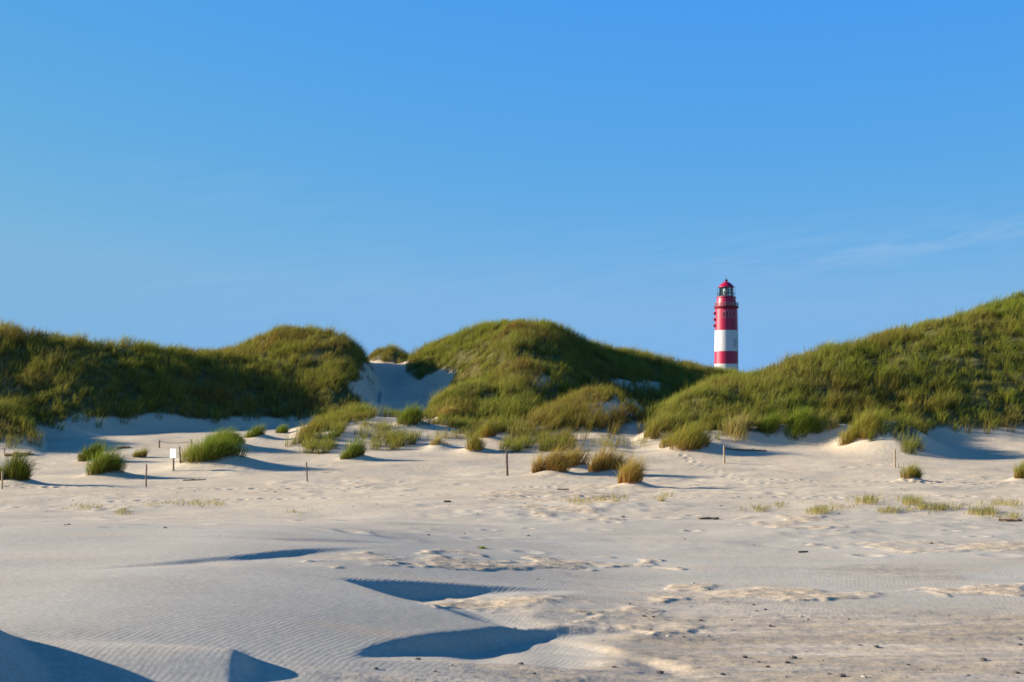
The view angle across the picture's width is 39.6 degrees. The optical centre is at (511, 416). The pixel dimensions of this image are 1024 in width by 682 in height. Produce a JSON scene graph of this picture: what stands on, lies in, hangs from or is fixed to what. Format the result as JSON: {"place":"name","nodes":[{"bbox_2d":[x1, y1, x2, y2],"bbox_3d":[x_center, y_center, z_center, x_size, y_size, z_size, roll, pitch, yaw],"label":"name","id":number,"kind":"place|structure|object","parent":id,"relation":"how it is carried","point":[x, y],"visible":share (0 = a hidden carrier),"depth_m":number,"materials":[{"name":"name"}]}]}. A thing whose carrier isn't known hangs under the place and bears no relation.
{"place":"outdoors","nodes":[
{"label":"outdoors","id":0,"kind":"place"},
{"bbox_2d":[0,318,380,453],"bbox_3d":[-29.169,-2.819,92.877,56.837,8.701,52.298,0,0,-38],"label":"marram grass","id":1,"kind":"structure","parent":0,"point":[15,413],"depth_m":80.42,"materials":[{"name":"green plant"}]},
{"bbox_2d":[297,323,711,446],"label":"dune","id":2,"kind":"structure","parent":0,"point":[399,385],"depth_m":87.28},
{"bbox_2d":[395,401,432,426],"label":"grass tuft","id":3,"kind":"object","parent":2,"relation":"on","point":[408,414],"visible":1,"depth_m":71.87,"materials":[{"name":"green plant"}]},
{"bbox_2d":[436,401,464,417],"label":"grass tuft","id":4,"kind":"object","parent":2,"relation":"on","point":[446,410],"visible":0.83,"depth_m":74.89,"materials":[{"name":"green plant"}]},
{"bbox_2d":[474,411,506,437],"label":"grass tuft","id":5,"kind":"object","parent":2,"relation":"on","point":[491,428],"visible":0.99,"depth_m":69.31,"materials":[{"name":"green plant"}]},
{"bbox_2d":[284,315,768,453],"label":"marram grass","id":6,"kind":"structure","parent":2,"relation":"on","point":[631,367],"depth_m":86.59,"materials":[{"name":"green plant"}]},
{"bbox_2d":[0,421,1023,681],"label":"beach","id":7,"kind":"structure","parent":0,"point":[248,581],"depth_m":21.30,"materials":[{"name":"beige sand"}]},
{"bbox_2d":[1,471,2,488],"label":"fence post","id":8,"kind":"object","parent":7,"relation":"on","point":[1,479],"visible":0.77,"depth_m":49.15,"materials":[{"name":"brown wood"}]},
{"bbox_2d":[4,451,33,456],"bbox_3d":[-22.423,1.685,64.635,1.307,0.266,0.690,0,0,0],"label":"twig pile","id":9,"kind":"object","parent":7,"relation":"on","point":[27,453],"visible":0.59,"depth_m":64.63,"materials":[{"name":"brown wood"}]},
{"bbox_2d":[0,443,52,480],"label":"grass tuft","id":10,"kind":"object","parent":7,"relation":"on","point":[17,469],"visible":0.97,"depth_m":51.45,"materials":[{"name":"green plant"}]},
{"bbox_2d":[75,436,107,461],"bbox_3d":[-18.394,1.360,63.206,2.100,1.318,1.511,0,0,0],"label":"grass tuft","id":11,"kind":"object","parent":7,"relation":"on","point":[83,455],"visible":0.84,"depth_m":63.04,"materials":[{"name":"green plant"}]},
{"bbox_2d":[80,440,135,475],"bbox_3d":[-15.745,1.528,56.556,2.799,1.652,2.779,0,0,0],"label":"grass tuft","id":12,"kind":"object","parent":7,"relation":"on","point":[103,464],"visible":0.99,"depth_m":56.50,"materials":[{"name":"green plant"}]},
{"bbox_2d":[131,445,150,457],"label":"grass tuft","id":13,"kind":"object","parent":7,"relation":"on","point":[139,454],"visible":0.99,"depth_m":64.47,"materials":[{"name":"green plant"}]},
{"bbox_2d":[145,464,146,486],"bbox_3d":[-13.223,2.300,51.419,0.075,1.173,0.060,0,0,0],"label":"fence post","id":14,"kind":"object","parent":7,"relation":"on","point":[146,477],"visible":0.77,"depth_m":51.40,"materials":[{"name":"brown wood"}]},
{"bbox_2d":[170,449,175,470],"bbox_3d":[-14.008,1.932,58.912,0.393,1.214,0.085,0,0,40],"label":"notice sign","id":15,"kind":"object","parent":7,"relation":"on","point":[173,453],"visible":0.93,"depth_m":58.90,"materials":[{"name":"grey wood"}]},
{"bbox_2d":[181,440,196,456],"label":"grass tuft","id":16,"kind":"object","parent":7,"relation":"on","point":[186,449],"visible":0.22,"depth_m":63.51,"materials":[{"name":"green plant"}]},
{"bbox_2d":[178,424,254,464],"bbox_3d":[-12.547,1.118,60.648,3.660,1.817,3.679,0,0,-27],"label":"grass tuft","id":17,"kind":"object","parent":7,"relation":"on","point":[214,449],"visible":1,"depth_m":60.10,"materials":[{"name":"green plant"}]},
{"bbox_2d":[202,421,247,447],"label":"grass tuft","id":18,"kind":"object","parent":7,"relation":"on","point":[237,436],"visible":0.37,"depth_m":66.90,"materials":[{"name":"green plant"}]},
{"bbox_2d":[245,420,274,437],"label":"grass tuft","id":19,"kind":"object","parent":7,"relation":"on","point":[256,431],"visible":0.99,"depth_m":70.53,"materials":[{"name":"green plant"}]},
{"bbox_2d":[275,423,290,432],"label":"grass tuft","id":20,"kind":"object","parent":7,"relation":"on","point":[283,429],"visible":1,"depth_m":74.12,"materials":[{"name":"green plant"}]},
{"bbox_2d":[339,434,375,459],"bbox_3d":[-6.708,1.244,63.808,1.850,1.393,1.910,0,0,24],"label":"grass tuft","id":21,"kind":"object","parent":7,"relation":"on","point":[355,449],"visible":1,"depth_m":63.53,"materials":[{"name":"green plant"}]},
{"bbox_2d":[430,433,450,445],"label":"grass tuft","id":22,"kind":"object","parent":7,"relation":"on","point":[437,441],"visible":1,"depth_m":67.19,"materials":[{"name":"yellow plant"}]},
{"bbox_2d":[463,428,488,450],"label":"grass tuft","id":23,"kind":"object","parent":7,"relation":"on","point":[473,443],"visible":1,"depth_m":66.08,"materials":[{"name":"green plant"}]},
{"bbox_2d":[506,451,508,475],"bbox_3d":[-0.200,2.070,58.008,0.120,1.356,0.104,0,0,0],"label":"fence post","id":24,"kind":"object","parent":7,"relation":"on","point":[507,473],"visible":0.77,"depth_m":57.96,"materials":[{"name":"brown wood"}]},
{"bbox_2d":[46,485,1022,677],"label":"pebbles","id":25,"kind":"object","parent":7,"relation":"on","point":[662,672],"visible":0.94,"depth_m":15.51,"materials":[{"name":"stone"}]},
{"bbox_2d":[63,417,1023,520],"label":"sparse grass","id":26,"kind":"structure","parent":7,"relation":"on","point":[873,499],"depth_m":39.53,"materials":[{"name":"green plant"}]},
{"bbox_2d":[528,440,591,472],"bbox_3d":[1.955,1.539,57.785,3.376,1.590,1.853,0,0,9],"label":"grass tuft","id":27,"kind":"object","parent":7,"relation":"on","point":[555,461],"visible":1,"depth_m":57.74,"materials":[{"name":"plant"}]},
{"bbox_2d":[562,441,603,467],"bbox_3d":[2.949,1.453,60.124,2.650,1.544,1.863,0,0,0],"label":"grass tuft","id":28,"kind":"object","parent":7,"relation":"on","point":[576,455],"visible":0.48,"depth_m":60.19,"materials":[{"name":"plant"}]},
{"bbox_2d":[209,498,1005,677],"bbox_3d":[0.105,2.241,32.798,22.975,0.662,39.193,0,0,12],"label":"shell debris","id":29,"kind":"object","parent":7,"relation":"on","point":[864,676],"visible":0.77,"depth_m":16.09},
{"bbox_2d":[584,438,654,472],"bbox_3d":[4.457,1.515,57.852,3.082,1.566,2.480,0,0,0],"label":"grass tuft","id":30,"kind":"object","parent":7,"relation":"on","point":[599,462],"visible":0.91,"depth_m":57.85,"materials":[{"name":"plant"}]},
{"bbox_2d":[614,443,657,483],"bbox_3d":[4.555,1.630,50.105,2.193,1.525,1.875,0,0,0],"label":"grass tuft","id":31,"kind":"object","parent":7,"relation":"on","point":[630,473],"visible":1,"depth_m":49.95,"materials":[{"name":"yellow plant"}]},
{"bbox_2d":[659,414,721,450],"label":"grass tuft","id":32,"kind":"object","parent":7,"relation":"on","point":[694,437],"visible":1,"depth_m":65.65,"materials":[{"name":"green plant"}]},
{"bbox_2d":[698,517,718,519],"bbox_3d":[4.950,2.553,35.739,0.542,0.079,0.244,0,0,0],"label":"driftwood","id":33,"kind":"object","parent":7,"relation":"on","point":[713,518],"visible":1,"depth_m":35.71,"materials":[{"name":"wood"}]},
{"bbox_2d":[723,445,724,462],"bbox_3d":[9.372,1.828,62.781,0.095,1.145,0.086,0,0,0],"label":"fence post","id":34,"kind":"object","parent":7,"relation":"on","point":[723,453],"visible":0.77,"depth_m":62.76,"materials":[{"name":"brown wood"}]},
{"bbox_2d":[725,447,766,450],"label":"driftwood","id":35,"kind":"object","parent":7,"relation":"on","point":[744,449],"visible":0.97,"depth_m":66.14,"materials":[{"name":"wood"}]},
{"bbox_2d":[830,406,911,445],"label":"grass tuft","id":36,"kind":"object","parent":7,"relation":"on","point":[851,434],"visible":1,"depth_m":66.30,"materials":[{"name":"green plant"}]},
{"bbox_2d":[894,449,895,467],"bbox_3d":[16.256,1.935,60.369,0.092,1.135,0.083,0,0,0],"label":"fence post","id":37,"kind":"object","parent":7,"relation":"on","point":[894,458],"visible":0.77,"depth_m":60.34,"materials":[{"name":"brown wood"}]},
{"bbox_2d":[899,458,925,478],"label":"grass tuft","id":38,"kind":"object","parent":7,"relation":"on","point":[913,472],"visible":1,"depth_m":55.28,"materials":[{"name":"green plant"}]},
{"bbox_2d":[998,518,1022,520],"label":"driftwood","id":39,"kind":"object","parent":7,"relation":"on","point":[999,519],"visible":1,"depth_m":34.66,"materials":[{"name":"brown wood"}]},
{"bbox_2d":[1013,457,1023,477],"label":"grass tuft","id":40,"kind":"object","parent":7,"relation":"on","point":[1018,474],"visible":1,"depth_m":55.65,"materials":[{"name":"green plant"}]},
{"bbox_2d":[0,0,1023,372],"label":"sky","id":41,"kind":"structure","parent":0,"point":[200,173],"materials":[{"name":"blue"}]},
{"bbox_2d":[523,378,651,436],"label":"marram grass","id":42,"kind":"structure","parent":0,"point":[546,411],"depth_m":73.23,"materials":[{"name":"green plant"}]},
{"bbox_2d":[636,289,1023,454],"bbox_3d":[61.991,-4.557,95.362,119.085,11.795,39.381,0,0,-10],"label":"dune","id":43,"kind":"structure","parent":0,"point":[946,431],"depth_m":73.67,"materials":[{"name":"green plant"}]},
{"bbox_2d":[643,417,670,434],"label":"grass tuft","id":44,"kind":"object","parent":43,"relation":"on","point":[646,432],"visible":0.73,"depth_m":69.77,"materials":[{"name":"green plant"}]},
{"bbox_2d":[721,408,770,442],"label":"grass tuft","id":45,"kind":"object","parent":43,"relation":"on","point":[735,429],"visible":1,"depth_m":68.33,"materials":[{"name":"beige plant"}]},
{"bbox_2d":[758,407,790,432],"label":"grass tuft","id":46,"kind":"object","parent":43,"relation":"on","point":[771,420],"visible":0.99,"depth_m":68.58,"materials":[{"name":"green plant"}]},
{"bbox_2d":[783,401,830,440],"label":"grass tuft","id":47,"kind":"object","parent":43,"relation":"on","point":[809,425],"visible":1,"depth_m":68.42,"materials":[{"name":"green plant"}]},
{"bbox_2d":[822,415,841,432],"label":"grass tuft","id":48,"kind":"object","parent":43,"relation":"on","point":[833,422],"visible":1,"depth_m":68.42,"materials":[{"name":"green plant"}]},
{"bbox_3d":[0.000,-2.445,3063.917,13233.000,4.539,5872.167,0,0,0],"label":"terrain","id":49,"kind":"structure","parent":0,"visible":0},
{"bbox_2d":[713,278,738,369],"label":"lighthouse","id":50,"kind":"object","parent":49,"relation":"on","point":[725,319],"visible":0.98,"depth_m":414.30,"materials":[{"name":"red paint"}]}
]}

